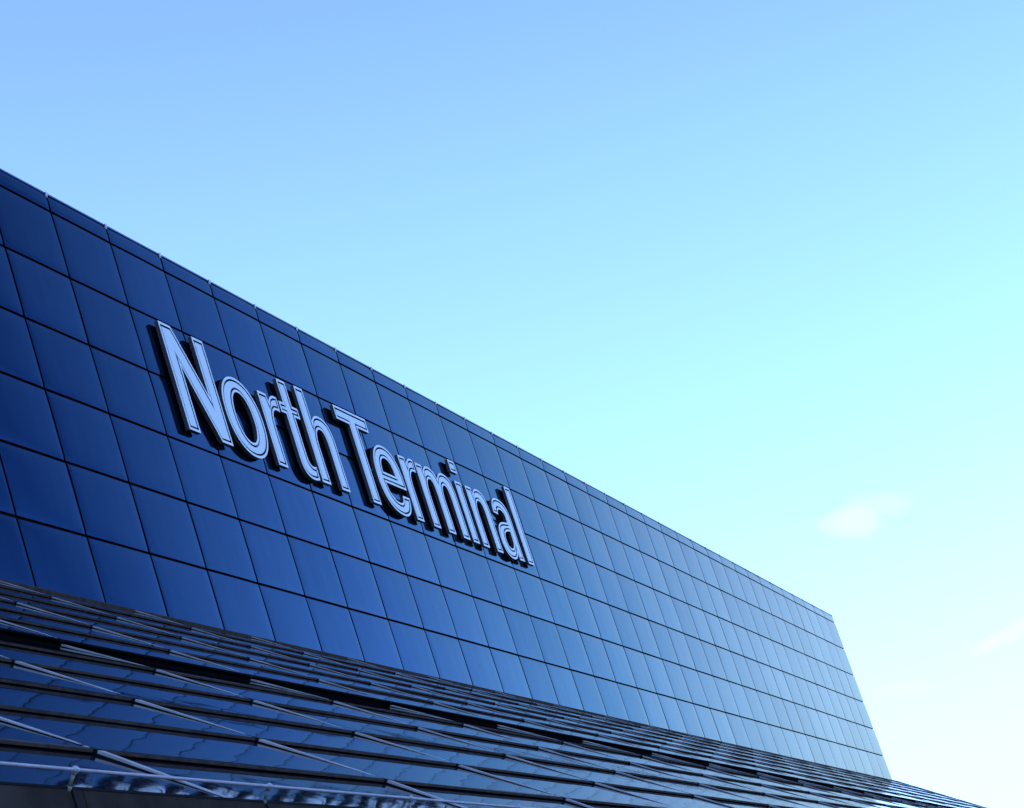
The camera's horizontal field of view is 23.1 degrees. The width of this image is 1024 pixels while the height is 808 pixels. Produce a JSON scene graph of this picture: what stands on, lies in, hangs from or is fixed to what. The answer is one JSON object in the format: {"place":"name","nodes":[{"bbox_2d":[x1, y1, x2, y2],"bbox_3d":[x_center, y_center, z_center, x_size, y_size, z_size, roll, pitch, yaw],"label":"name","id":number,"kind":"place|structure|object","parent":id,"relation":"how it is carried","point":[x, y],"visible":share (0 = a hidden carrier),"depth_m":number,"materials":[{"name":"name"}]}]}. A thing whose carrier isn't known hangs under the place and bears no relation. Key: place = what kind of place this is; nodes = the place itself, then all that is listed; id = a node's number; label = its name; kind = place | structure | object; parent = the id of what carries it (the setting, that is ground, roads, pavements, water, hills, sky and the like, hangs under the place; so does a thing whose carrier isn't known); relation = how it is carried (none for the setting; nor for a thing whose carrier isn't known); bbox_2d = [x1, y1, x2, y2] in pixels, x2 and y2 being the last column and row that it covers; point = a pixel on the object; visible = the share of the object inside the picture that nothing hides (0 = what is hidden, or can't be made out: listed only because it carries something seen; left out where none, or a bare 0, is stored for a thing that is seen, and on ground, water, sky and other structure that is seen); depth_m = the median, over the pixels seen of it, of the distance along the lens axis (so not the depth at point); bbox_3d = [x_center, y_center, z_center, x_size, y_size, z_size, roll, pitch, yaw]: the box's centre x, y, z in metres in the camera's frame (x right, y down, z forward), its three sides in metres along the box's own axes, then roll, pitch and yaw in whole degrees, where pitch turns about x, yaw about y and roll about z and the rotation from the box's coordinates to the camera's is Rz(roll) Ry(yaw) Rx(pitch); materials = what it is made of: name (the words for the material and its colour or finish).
{"place":"outdoors","nodes":[
{"label":"outdoors","id":0,"kind":"place"},
{"bbox_2d":[0,168,986,807],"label":"terminal building","id":1,"kind":"structure","parent":0,"point":[176,600],"depth_m":49.36,"materials":[{"name":"blue glass"}]},
{"bbox_2d":[0,761,532,807],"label":"eaves rail","id":2,"kind":"object","parent":1,"relation":"on","point":[74,770],"visible":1,"depth_m":14.94,"materials":[{"name":"grey metal"}]},
{"bbox_2d":[154,320,534,566],"bbox_3d":[-3.296,1.518,60.960,0.148,2.437,23.368,-22,-16,13],"label":"terminal sign","id":3,"kind":"object","parent":1,"relation":"attached to","point":[218,411],"visible":1,"depth_m":57.38,"materials":[{"name":"white plastic"}]},
{"bbox_2d":[0,0,1023,807],"label":"sky","id":4,"kind":"structure","parent":0,"point":[748,275],"materials":[{"name":"blue"}]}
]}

